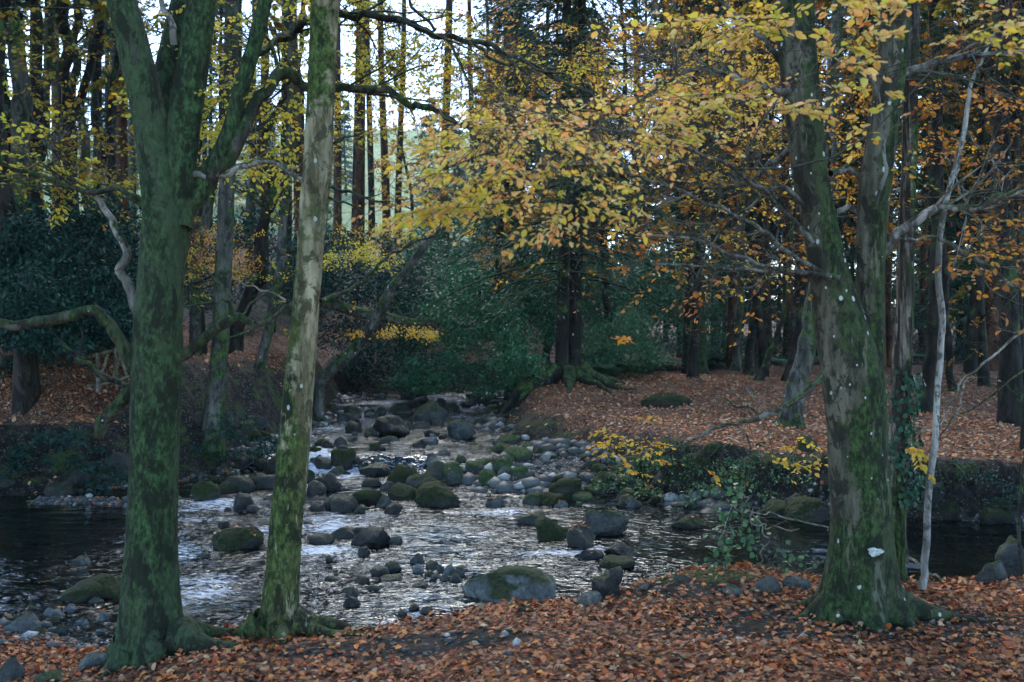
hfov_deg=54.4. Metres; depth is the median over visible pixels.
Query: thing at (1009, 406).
beech tree
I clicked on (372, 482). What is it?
rock
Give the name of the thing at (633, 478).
rock
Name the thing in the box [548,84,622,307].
pine tree
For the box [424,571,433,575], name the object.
cobble
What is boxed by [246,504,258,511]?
rock
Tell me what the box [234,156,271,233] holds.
pine tree
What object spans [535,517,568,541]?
boulder
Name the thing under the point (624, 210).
pine tree
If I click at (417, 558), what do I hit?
boulder
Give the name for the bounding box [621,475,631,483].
rock
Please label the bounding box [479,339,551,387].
yew tree
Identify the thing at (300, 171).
pine tree
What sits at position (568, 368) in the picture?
conifer tree
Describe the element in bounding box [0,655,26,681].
boulder
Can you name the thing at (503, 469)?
rock
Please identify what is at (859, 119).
beech tree
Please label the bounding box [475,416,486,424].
rock
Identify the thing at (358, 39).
beech tree
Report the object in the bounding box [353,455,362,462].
rock
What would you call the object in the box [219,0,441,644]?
sycamore tree
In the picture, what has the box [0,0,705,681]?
beech tree
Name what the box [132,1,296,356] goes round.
alder tree
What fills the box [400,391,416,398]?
rock
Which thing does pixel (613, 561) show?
boulder
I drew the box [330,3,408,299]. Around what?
pine tree
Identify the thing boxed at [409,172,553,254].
evergreen shrub
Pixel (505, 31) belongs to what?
pine tree
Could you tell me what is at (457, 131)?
pine tree
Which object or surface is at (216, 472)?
rock
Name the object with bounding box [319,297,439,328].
fallen log
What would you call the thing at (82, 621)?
rock
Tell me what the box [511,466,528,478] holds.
boulder
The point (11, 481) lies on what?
rock
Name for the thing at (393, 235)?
beech
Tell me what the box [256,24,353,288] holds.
beech tree
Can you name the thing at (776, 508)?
boulder
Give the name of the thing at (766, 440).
fallen leaves
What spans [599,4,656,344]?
pine tree
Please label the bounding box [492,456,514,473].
boulder
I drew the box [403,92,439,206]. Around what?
pine tree
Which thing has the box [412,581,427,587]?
cobble
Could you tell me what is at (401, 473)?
boulder
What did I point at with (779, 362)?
fern
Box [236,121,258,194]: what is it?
pine tree
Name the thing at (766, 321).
pine tree
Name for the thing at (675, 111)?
pine tree
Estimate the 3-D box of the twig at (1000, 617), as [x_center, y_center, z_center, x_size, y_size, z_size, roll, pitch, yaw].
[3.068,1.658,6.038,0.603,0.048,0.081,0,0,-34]
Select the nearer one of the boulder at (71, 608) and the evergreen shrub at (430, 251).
the boulder at (71, 608)
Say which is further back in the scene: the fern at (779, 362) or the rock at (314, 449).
the fern at (779, 362)
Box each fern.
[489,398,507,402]
[587,359,656,376]
[590,364,631,374]
[608,357,671,372]
[636,360,681,373]
[681,357,724,365]
[707,354,757,363]
[742,357,782,366]
[771,356,788,365]
[813,355,818,363]
[913,352,925,359]
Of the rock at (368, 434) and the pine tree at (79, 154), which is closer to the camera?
the rock at (368, 434)
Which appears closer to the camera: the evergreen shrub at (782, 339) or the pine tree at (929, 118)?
the pine tree at (929, 118)
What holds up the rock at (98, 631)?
in the water
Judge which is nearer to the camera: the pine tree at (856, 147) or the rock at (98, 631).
the rock at (98, 631)
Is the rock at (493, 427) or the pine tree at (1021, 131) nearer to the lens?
the rock at (493, 427)
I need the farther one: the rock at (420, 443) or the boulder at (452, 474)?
the rock at (420, 443)
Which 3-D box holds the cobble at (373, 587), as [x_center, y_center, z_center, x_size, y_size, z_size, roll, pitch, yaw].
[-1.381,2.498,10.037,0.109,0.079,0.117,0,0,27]
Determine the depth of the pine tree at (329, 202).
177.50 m
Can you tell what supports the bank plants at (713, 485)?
on the ground
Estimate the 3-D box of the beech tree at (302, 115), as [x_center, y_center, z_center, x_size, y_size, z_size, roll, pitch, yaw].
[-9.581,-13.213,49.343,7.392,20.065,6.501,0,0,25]
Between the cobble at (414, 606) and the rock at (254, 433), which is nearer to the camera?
the cobble at (414, 606)
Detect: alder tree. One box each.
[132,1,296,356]
[155,0,359,458]
[188,22,352,354]
[207,0,383,371]
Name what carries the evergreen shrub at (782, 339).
on the ground
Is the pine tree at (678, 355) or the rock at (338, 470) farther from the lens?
the pine tree at (678, 355)
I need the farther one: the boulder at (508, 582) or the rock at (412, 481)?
the rock at (412, 481)
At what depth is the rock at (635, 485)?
16.45 m
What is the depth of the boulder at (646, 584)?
6.68 m
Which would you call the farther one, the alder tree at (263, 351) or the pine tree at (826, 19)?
the pine tree at (826, 19)
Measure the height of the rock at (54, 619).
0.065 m
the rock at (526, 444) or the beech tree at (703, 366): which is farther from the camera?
the beech tree at (703, 366)
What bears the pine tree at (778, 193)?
on the ground
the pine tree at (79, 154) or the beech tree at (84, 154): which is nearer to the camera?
the beech tree at (84, 154)
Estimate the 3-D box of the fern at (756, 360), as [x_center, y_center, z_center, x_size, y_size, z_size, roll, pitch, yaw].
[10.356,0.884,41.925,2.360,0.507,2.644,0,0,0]
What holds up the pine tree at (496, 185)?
on the ground
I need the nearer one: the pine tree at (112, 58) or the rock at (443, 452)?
the rock at (443, 452)
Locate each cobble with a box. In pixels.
[324,575,337,581]
[343,596,360,606]
[344,586,358,596]
[355,574,369,583]
[368,585,380,590]
[369,566,389,576]
[380,574,402,581]
[384,561,401,571]
[397,609,406,616]
[408,603,418,609]
[412,564,424,573]
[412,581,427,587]
[419,606,432,613]
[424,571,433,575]
[425,560,438,569]
[431,572,440,578]
[437,564,444,572]
[440,574,448,580]
[443,564,454,575]
[449,573,461,582]
[453,566,464,575]
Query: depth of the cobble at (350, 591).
9.76 m
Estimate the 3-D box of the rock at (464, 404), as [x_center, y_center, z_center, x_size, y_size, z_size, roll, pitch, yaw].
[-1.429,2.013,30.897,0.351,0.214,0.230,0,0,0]
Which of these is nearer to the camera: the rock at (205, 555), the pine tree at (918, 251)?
the rock at (205, 555)
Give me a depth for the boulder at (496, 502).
15.02 m
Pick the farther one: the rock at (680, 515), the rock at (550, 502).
the rock at (550, 502)
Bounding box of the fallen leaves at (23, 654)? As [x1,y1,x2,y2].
[0,560,1023,681]
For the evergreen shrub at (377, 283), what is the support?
on the ground
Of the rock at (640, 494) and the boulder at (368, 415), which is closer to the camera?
the rock at (640, 494)
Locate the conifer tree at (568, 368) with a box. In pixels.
[372,0,748,417]
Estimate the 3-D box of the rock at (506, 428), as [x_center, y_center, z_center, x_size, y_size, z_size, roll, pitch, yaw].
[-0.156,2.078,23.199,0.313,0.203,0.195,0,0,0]
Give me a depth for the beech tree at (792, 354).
30.92 m
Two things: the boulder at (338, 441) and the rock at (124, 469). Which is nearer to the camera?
the rock at (124, 469)
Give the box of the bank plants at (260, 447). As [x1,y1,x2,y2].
[184,407,277,467]
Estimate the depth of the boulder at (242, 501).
14.71 m
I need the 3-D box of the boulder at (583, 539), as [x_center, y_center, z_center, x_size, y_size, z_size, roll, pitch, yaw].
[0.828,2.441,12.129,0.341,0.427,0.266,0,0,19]
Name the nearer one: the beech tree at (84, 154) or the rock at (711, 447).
the rock at (711, 447)
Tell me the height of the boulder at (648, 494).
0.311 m
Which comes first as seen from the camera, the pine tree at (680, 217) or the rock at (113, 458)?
the rock at (113, 458)
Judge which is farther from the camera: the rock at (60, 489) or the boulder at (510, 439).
the boulder at (510, 439)
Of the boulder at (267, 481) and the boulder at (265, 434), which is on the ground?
the boulder at (265, 434)
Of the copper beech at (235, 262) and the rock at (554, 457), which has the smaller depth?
the rock at (554, 457)
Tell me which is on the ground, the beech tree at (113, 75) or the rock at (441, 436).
the beech tree at (113, 75)
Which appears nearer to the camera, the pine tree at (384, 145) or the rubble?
the rubble
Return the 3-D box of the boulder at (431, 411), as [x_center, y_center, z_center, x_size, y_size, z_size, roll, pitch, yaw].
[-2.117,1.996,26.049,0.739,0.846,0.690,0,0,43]
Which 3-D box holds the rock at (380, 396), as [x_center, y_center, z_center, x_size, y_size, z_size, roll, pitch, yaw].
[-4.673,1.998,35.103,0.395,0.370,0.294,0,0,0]
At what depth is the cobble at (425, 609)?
9.12 m
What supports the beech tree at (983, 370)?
on the ground
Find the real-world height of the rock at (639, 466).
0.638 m
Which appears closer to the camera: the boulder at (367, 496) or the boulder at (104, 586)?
the boulder at (104, 586)
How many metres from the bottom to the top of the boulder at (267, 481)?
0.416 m
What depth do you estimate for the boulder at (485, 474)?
16.77 m
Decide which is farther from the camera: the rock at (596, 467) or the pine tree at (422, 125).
the pine tree at (422, 125)
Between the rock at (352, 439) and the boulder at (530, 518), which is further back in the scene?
the rock at (352, 439)
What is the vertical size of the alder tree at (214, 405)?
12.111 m
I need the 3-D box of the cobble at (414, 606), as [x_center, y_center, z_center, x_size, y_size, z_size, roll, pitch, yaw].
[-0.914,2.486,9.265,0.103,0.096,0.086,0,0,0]
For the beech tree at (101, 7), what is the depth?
18.55 m
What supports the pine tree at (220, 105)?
on the ground
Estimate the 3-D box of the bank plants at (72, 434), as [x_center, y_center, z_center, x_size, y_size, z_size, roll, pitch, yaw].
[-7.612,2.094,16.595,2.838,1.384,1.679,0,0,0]
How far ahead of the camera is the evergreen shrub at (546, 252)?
33.50 m
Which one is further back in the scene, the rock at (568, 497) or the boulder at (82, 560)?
the rock at (568, 497)
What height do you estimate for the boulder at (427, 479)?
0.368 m
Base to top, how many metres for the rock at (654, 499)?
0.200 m
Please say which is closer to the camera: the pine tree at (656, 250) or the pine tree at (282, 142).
the pine tree at (282, 142)
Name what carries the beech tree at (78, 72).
on the ground
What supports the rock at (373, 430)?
in the water
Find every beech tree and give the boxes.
[0,0,296,415]
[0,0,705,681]
[4,0,159,289]
[4,10,52,175]
[5,0,161,289]
[6,0,158,191]
[6,0,215,284]
[9,0,116,261]
[26,0,169,253]
[30,0,165,169]
[42,0,131,261]
[43,0,158,270]
[44,0,166,282]
[52,5,168,230]
[54,0,112,28]
[55,0,160,241]
[87,0,407,354]
[92,1,220,232]
[128,5,162,261]
[194,11,380,332]
[211,0,353,303]
[211,0,359,280]
[242,1,349,144]
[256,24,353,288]
[295,0,654,399]
[348,43,484,257]
[351,0,1023,631]
[410,0,738,357]
[450,23,653,359]
[523,0,929,377]
[619,0,900,377]
[625,0,1023,428]
[636,0,773,374]
[659,201,797,380]
[681,0,800,374]
[686,0,1023,414]
[711,0,799,370]
[719,0,1023,375]
[726,0,1018,275]
[737,0,1023,449]
[751,0,1023,386]
[769,9,995,381]
[839,0,1023,389]
[848,184,926,367]
[852,14,1023,391]
[915,0,1023,298]
[918,0,1023,369]
[923,2,1021,397]
[993,0,1023,426]
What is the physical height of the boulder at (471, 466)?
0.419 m
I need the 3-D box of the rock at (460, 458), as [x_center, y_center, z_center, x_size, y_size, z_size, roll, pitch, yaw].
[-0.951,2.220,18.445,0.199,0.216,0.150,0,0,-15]
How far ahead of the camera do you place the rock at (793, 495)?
14.50 m
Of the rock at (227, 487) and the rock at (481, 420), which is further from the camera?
the rock at (481, 420)
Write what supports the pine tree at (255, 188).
on the ground
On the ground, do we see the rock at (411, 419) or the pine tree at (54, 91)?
the pine tree at (54, 91)
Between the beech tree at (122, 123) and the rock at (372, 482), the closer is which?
the rock at (372, 482)
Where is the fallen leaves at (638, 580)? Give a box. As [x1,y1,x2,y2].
[3,393,823,658]
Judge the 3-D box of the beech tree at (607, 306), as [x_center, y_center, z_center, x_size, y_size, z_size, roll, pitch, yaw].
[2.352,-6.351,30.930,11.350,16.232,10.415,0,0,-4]
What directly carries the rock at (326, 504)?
in the water
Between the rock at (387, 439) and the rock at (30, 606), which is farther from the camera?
the rock at (387, 439)
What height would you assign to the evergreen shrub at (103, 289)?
1.882 m
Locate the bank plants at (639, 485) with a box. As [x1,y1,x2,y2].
[591,447,712,500]
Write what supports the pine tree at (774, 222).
on the ground
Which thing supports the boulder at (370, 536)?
on the water
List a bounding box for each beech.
[187,219,266,286]
[323,236,404,275]
[326,223,436,250]
[337,322,443,345]
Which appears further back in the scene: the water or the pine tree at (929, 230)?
the pine tree at (929, 230)
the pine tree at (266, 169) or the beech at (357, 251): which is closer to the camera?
the beech at (357, 251)
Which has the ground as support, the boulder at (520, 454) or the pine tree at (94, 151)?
the pine tree at (94, 151)
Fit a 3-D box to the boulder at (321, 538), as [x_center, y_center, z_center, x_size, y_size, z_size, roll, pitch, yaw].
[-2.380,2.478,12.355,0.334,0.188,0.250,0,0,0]
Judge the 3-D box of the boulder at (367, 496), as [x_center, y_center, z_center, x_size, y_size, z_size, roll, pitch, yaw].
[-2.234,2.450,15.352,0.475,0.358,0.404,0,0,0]
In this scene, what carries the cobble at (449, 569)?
on the water
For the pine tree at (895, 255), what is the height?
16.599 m
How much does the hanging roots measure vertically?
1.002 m
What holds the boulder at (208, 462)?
on the ground
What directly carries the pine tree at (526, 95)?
on the ground
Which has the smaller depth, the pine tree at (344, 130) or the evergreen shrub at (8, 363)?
the evergreen shrub at (8, 363)
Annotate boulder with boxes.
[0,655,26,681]
[3,611,40,634]
[35,670,69,681]
[60,573,120,602]
[65,603,77,612]
[71,555,90,564]
[77,651,108,671]
[99,610,110,619]
[201,447,221,469]
[211,526,264,550]
[233,491,254,510]
[235,452,252,469]
[254,472,274,487]
[258,430,272,440]
[306,533,333,544]
[313,472,341,490]
[330,494,357,511]
[331,447,355,470]
[331,526,355,538]
[334,436,346,445]
[337,413,360,422]
[345,421,362,431]
[350,525,390,546]
[353,488,381,504]
[354,504,366,512]
[357,546,369,556]
[359,462,391,476]
[364,412,378,417]
[373,415,409,435]
[375,495,391,507]
[384,501,402,513]
[387,464,417,483]
[388,482,416,499]
[388,536,402,544]
[409,553,424,563]
[414,480,460,506]
[415,401,447,422]
[416,476,436,488]
[418,461,443,480]
[424,430,439,435]
[436,398,445,405]
[441,461,462,483]
[447,419,475,438]
[462,565,555,603]
[465,458,489,473]
[478,468,496,485]
[480,395,499,405]
[485,497,504,506]
[492,442,507,451]
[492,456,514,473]
[496,434,521,443]
[503,446,532,461]
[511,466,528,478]
[516,510,546,523]
[518,605,532,611]
[522,492,541,504]
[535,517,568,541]
[548,477,581,495]
[553,500,567,506]
[566,523,595,548]
[574,549,603,558]
[576,591,602,605]
[579,458,596,469]
[582,510,628,535]
[591,566,622,598]
[597,471,624,490]
[599,554,634,568]
[603,542,637,556]
[618,495,642,507]
[636,485,659,498]
[637,582,648,589]
[641,392,692,407]
[671,513,708,528]
[672,574,692,580]
[722,582,743,595]
[751,574,781,592]
[764,499,785,517]
[781,574,811,590]
[783,495,829,521]
[972,560,1007,582]
[995,535,1023,576]
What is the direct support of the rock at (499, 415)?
in the water
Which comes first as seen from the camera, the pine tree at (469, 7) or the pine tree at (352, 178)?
the pine tree at (352, 178)
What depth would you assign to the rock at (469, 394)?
35.38 m
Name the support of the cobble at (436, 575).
on the water
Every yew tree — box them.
[367,261,554,405]
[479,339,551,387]
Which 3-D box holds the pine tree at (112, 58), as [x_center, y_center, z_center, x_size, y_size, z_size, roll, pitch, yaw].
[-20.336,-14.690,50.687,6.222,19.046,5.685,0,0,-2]
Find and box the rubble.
[122,391,732,511]
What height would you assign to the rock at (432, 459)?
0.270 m
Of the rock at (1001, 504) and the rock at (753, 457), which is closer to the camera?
the rock at (1001, 504)
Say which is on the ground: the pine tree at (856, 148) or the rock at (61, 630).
the pine tree at (856, 148)
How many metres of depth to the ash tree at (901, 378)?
6.95 m
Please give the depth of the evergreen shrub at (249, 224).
29.58 m
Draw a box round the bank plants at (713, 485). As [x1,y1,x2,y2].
[670,443,829,508]
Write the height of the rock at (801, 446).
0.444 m
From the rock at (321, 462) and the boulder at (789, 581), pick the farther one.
the rock at (321, 462)
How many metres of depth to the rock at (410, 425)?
23.84 m
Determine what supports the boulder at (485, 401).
on the ground
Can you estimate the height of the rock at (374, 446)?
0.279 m
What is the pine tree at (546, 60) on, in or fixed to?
on the ground
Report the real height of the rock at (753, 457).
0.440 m
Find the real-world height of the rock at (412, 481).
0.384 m
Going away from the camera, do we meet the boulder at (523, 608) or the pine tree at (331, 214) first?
the boulder at (523, 608)
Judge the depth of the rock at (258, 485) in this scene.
16.82 m
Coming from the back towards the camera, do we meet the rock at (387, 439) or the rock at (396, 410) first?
the rock at (396, 410)
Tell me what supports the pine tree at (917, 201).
on the ground
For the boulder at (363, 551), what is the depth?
11.58 m
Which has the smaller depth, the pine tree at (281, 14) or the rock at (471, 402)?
the rock at (471, 402)
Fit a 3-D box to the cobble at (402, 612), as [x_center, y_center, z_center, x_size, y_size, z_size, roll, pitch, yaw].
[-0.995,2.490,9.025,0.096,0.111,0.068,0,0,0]
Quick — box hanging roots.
[526,424,1023,523]
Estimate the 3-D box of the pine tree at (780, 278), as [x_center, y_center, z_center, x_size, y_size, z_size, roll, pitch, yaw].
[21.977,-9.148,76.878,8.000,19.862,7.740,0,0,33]
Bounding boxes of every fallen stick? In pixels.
[514,461,544,473]
[727,399,760,414]
[906,557,942,580]
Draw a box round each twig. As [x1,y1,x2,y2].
[458,621,525,644]
[618,652,684,658]
[844,619,860,643]
[984,615,1021,621]
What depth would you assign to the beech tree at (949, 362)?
24.69 m
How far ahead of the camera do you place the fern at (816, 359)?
43.67 m
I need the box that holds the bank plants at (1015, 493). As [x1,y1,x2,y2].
[908,457,1023,514]
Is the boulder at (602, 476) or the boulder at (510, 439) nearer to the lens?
the boulder at (602, 476)
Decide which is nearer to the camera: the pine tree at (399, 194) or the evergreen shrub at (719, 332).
the evergreen shrub at (719, 332)
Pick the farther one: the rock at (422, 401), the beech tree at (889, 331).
the beech tree at (889, 331)
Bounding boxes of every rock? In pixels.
[0,474,15,486]
[28,604,36,608]
[30,596,38,599]
[34,627,45,634]
[43,607,51,615]
[44,482,72,495]
[49,609,62,618]
[49,616,59,621]
[52,624,68,635]
[62,468,90,486]
[75,618,88,624]
[88,597,103,603]
[95,629,105,634]
[101,452,128,474]
[117,463,128,477]
[191,481,220,499]
[193,412,202,425]
[200,552,210,557]
[204,529,213,532]
[212,470,220,474]
[217,521,228,527]
[219,481,236,492]
[226,476,255,491]
[230,419,242,427]
[242,419,260,441]
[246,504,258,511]
[247,415,268,429]
[247,447,263,462]
[251,476,264,488]
[257,459,268,468]
[263,457,275,473]
[307,468,315,480]
[307,480,326,493]
[309,503,324,510]
[310,446,321,451]
[314,439,327,446]
[314,456,331,469]
[321,440,335,447]
[323,498,329,508]
[325,554,332,561]
[328,466,344,474]
[337,445,348,448]
[344,405,360,413]
[347,436,357,441]
[351,527,363,534]
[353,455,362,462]
[361,478,380,485]
[364,408,374,413]
[364,427,378,434]
[364,431,371,436]
[369,442,380,450]
[373,455,379,461]
[374,392,384,398]
[375,407,386,414]
[379,436,391,442]
[380,481,394,490]
[387,406,404,413]
[395,402,409,409]
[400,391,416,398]
[404,473,420,488]
[406,421,413,429]
[407,401,421,407]
[408,416,415,421]
[412,438,425,447]
[413,397,426,404]
[413,421,430,428]
[414,389,426,396]
[424,437,437,444]
[426,453,436,459]
[426,456,440,465]
[432,419,441,424]
[438,434,445,438]
[438,449,449,454]
[443,403,458,410]
[456,455,466,461]
[459,400,475,405]
[461,402,471,406]
[466,392,481,397]
[472,396,480,402]
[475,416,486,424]
[480,408,496,414]
[488,425,496,431]
[492,440,504,446]
[493,413,503,417]
[497,466,512,475]
[499,426,511,431]
[509,431,521,434]
[522,442,532,446]
[534,445,542,453]
[541,492,564,503]
[542,498,556,505]
[550,455,558,459]
[553,472,565,481]
[564,495,571,499]
[572,491,592,500]
[580,454,595,460]
[584,483,601,493]
[590,463,607,472]
[590,476,605,492]
[605,454,615,463]
[610,466,620,473]
[616,456,646,478]
[616,489,636,499]
[617,501,626,506]
[620,471,639,484]
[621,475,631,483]
[621,478,632,486]
[634,481,647,490]
[636,492,643,498]
[648,495,662,503]
[651,471,666,488]
[655,438,673,454]
[660,456,673,469]
[660,463,678,485]
[673,480,682,486]
[675,512,684,520]
[679,452,713,480]
[701,441,723,456]
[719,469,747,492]
[741,512,752,516]
[743,454,758,469]
[762,452,783,468]
[783,493,800,501]
[797,434,817,452]
[812,455,827,466]
[918,504,923,511]
[921,482,945,503]
[941,501,960,519]
[952,482,971,495]
[980,506,1015,523]
[990,498,1013,510]
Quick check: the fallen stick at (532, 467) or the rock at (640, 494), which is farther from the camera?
the fallen stick at (532, 467)
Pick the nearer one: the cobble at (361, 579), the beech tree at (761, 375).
the cobble at (361, 579)
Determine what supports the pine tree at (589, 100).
on the ground
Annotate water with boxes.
[0,390,1023,647]
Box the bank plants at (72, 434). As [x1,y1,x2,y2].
[0,426,127,494]
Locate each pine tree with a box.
[4,0,58,192]
[50,21,107,216]
[69,10,159,195]
[71,0,168,217]
[77,109,92,165]
[78,1,129,210]
[78,15,136,220]
[127,107,141,224]
[154,10,248,211]
[193,68,218,234]
[203,1,245,215]
[205,59,218,231]
[216,159,246,196]
[218,3,307,262]
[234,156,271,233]
[236,43,270,219]
[236,108,278,222]
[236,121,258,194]
[249,0,307,235]
[257,0,327,272]
[270,0,308,214]
[271,3,299,93]
[292,174,342,214]
[292,188,333,235]
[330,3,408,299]
[331,95,353,194]
[332,2,373,236]
[333,6,388,244]
[333,82,352,164]
[336,0,413,255]
[347,0,408,238]
[367,0,431,236]
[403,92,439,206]
[415,0,500,242]
[426,114,470,236]
[440,0,502,241]
[452,0,559,284]
[454,0,550,253]
[454,73,495,243]
[460,50,538,250]
[472,65,585,357]
[476,0,491,245]
[476,1,550,257]
[483,115,536,260]
[515,0,559,264]
[530,2,628,268]
[534,7,623,312]
[535,1,592,210]
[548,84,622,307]
[583,21,631,319]
[583,33,655,303]
[584,93,629,316]
[598,0,797,374]
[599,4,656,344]
[601,146,639,313]
[609,122,676,314]
[612,0,653,340]
[615,158,676,341]
[616,3,745,357]
[620,0,748,341]
[630,63,730,325]
[638,13,733,335]
[663,0,844,369]
[667,189,746,322]
[673,79,747,353]
[676,1,816,356]
[704,157,747,326]
[705,25,746,352]
[705,128,781,324]
[715,1,855,358]
[721,211,782,327]
[726,115,781,328]
[729,47,782,347]
[729,144,781,341]
[743,161,794,323]
[747,173,793,336]
[766,6,845,330]
[768,93,794,344]
[769,9,847,302]
[770,172,833,315]
[784,1,960,319]
[793,103,895,320]
[795,2,952,337]
[817,0,1018,366]
[833,92,893,289]
[834,144,855,285]
[835,54,898,302]
[838,0,923,304]
[838,19,930,292]
[840,8,953,283]
[891,76,971,334]
[891,145,919,322]
[892,16,987,360]
[893,3,1023,370]
[895,12,963,299]
[895,12,974,353]
[895,172,921,284]
[915,3,986,359]
[915,123,975,316]
[919,0,986,249]
[926,8,986,329]
[952,0,1023,320]
[954,43,986,289]
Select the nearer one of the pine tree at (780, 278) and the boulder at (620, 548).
the boulder at (620, 548)
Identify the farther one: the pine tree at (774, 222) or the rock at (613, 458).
the pine tree at (774, 222)
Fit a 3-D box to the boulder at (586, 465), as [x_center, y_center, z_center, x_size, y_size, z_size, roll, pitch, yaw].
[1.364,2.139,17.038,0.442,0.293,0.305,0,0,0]
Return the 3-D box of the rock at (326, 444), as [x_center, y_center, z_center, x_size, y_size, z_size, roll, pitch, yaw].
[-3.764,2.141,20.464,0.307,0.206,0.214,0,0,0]
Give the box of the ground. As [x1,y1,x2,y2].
[0,129,1023,681]
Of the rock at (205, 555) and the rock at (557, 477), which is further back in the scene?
the rock at (557, 477)
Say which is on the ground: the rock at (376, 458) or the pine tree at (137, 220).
the pine tree at (137, 220)
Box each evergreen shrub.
[0,195,110,304]
[0,250,126,359]
[0,313,92,384]
[36,183,193,292]
[45,253,183,350]
[85,301,131,356]
[184,202,321,318]
[249,230,370,304]
[317,258,443,359]
[320,218,439,311]
[331,329,461,397]
[362,222,493,320]
[390,214,527,323]
[392,250,506,351]
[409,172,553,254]
[454,209,598,304]
[476,255,590,356]
[582,232,650,343]
[582,302,682,378]
[592,203,747,286]
[598,238,721,360]
[627,270,746,369]
[675,293,818,361]
[893,298,968,364]
[951,266,970,333]
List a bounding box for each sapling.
[693,458,828,578]
[834,27,1023,588]
[911,312,1023,578]
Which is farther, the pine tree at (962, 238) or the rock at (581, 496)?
the pine tree at (962, 238)
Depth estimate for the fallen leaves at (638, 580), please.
9.03 m
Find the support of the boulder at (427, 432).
on the water
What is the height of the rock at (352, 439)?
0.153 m
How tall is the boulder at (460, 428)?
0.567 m
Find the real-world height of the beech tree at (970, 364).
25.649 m
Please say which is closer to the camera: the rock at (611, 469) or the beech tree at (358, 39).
the rock at (611, 469)
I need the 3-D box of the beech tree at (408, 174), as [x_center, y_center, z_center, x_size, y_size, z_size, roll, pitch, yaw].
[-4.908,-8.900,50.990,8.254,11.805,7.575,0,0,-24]
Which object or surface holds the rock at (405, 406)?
in the water
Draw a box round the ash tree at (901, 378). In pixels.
[888,0,929,580]
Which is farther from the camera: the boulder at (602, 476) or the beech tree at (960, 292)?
the beech tree at (960, 292)
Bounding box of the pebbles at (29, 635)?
[0,418,817,647]
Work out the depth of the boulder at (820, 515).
13.79 m
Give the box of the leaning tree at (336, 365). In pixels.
[313,167,486,421]
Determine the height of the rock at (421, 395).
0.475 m
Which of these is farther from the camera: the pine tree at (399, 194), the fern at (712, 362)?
the pine tree at (399, 194)
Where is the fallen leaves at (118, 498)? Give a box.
[0,429,911,618]
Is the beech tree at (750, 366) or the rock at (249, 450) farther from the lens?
the beech tree at (750, 366)
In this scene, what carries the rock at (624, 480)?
on the ground
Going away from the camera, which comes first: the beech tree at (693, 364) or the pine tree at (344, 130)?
the beech tree at (693, 364)
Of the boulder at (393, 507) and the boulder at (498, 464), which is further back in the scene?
the boulder at (498, 464)
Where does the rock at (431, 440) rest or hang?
in the water
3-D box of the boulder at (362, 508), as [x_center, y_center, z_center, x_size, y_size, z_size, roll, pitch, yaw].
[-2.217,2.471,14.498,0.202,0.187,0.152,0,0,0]
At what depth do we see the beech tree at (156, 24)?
36.33 m
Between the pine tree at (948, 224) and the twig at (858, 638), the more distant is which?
the pine tree at (948, 224)
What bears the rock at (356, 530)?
in the water
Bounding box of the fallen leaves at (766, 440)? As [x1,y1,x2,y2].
[0,299,1023,492]
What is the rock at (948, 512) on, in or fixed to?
on the ground
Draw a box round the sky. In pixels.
[5,0,974,301]
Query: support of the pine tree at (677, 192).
on the ground
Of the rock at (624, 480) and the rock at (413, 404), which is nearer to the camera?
the rock at (624, 480)
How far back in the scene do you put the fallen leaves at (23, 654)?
5.58 m
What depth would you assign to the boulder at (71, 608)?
9.19 m
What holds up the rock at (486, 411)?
in the water
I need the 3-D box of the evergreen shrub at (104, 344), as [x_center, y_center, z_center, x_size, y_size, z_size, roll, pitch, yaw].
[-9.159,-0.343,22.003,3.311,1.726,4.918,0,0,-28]
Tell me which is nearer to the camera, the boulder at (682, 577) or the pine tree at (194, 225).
the boulder at (682, 577)
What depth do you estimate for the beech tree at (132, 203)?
41.90 m
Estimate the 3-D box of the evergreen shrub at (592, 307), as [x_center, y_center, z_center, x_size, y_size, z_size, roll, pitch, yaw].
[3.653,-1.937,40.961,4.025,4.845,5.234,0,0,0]
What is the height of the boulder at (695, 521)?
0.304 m
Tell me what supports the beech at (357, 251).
on the ground
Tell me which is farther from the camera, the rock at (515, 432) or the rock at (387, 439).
the rock at (515, 432)
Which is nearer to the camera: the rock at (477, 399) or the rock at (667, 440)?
the rock at (667, 440)
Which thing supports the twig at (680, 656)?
on the fallen leaves at (23, 654)
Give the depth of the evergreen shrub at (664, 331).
37.81 m
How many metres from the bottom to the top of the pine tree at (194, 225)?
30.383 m
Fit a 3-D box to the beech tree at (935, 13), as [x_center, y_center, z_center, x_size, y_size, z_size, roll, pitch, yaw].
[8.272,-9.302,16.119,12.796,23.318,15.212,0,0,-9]
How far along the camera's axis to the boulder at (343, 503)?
14.55 m
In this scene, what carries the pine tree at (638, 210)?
on the ground
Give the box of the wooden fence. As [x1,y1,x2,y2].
[81,343,129,391]
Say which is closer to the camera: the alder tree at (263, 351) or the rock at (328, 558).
the rock at (328, 558)
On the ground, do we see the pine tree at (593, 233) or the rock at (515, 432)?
the pine tree at (593, 233)
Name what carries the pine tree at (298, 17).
on the ground
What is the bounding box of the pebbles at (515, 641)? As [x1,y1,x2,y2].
[386,569,1006,664]
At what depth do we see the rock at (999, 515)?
13.61 m
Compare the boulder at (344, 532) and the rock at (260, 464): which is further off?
the rock at (260, 464)
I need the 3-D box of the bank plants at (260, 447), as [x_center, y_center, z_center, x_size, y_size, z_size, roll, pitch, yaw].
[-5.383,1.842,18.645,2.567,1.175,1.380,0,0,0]
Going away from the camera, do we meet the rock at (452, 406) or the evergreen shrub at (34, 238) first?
the evergreen shrub at (34, 238)
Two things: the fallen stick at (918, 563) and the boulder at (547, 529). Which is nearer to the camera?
the fallen stick at (918, 563)
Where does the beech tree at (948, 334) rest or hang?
on the ground

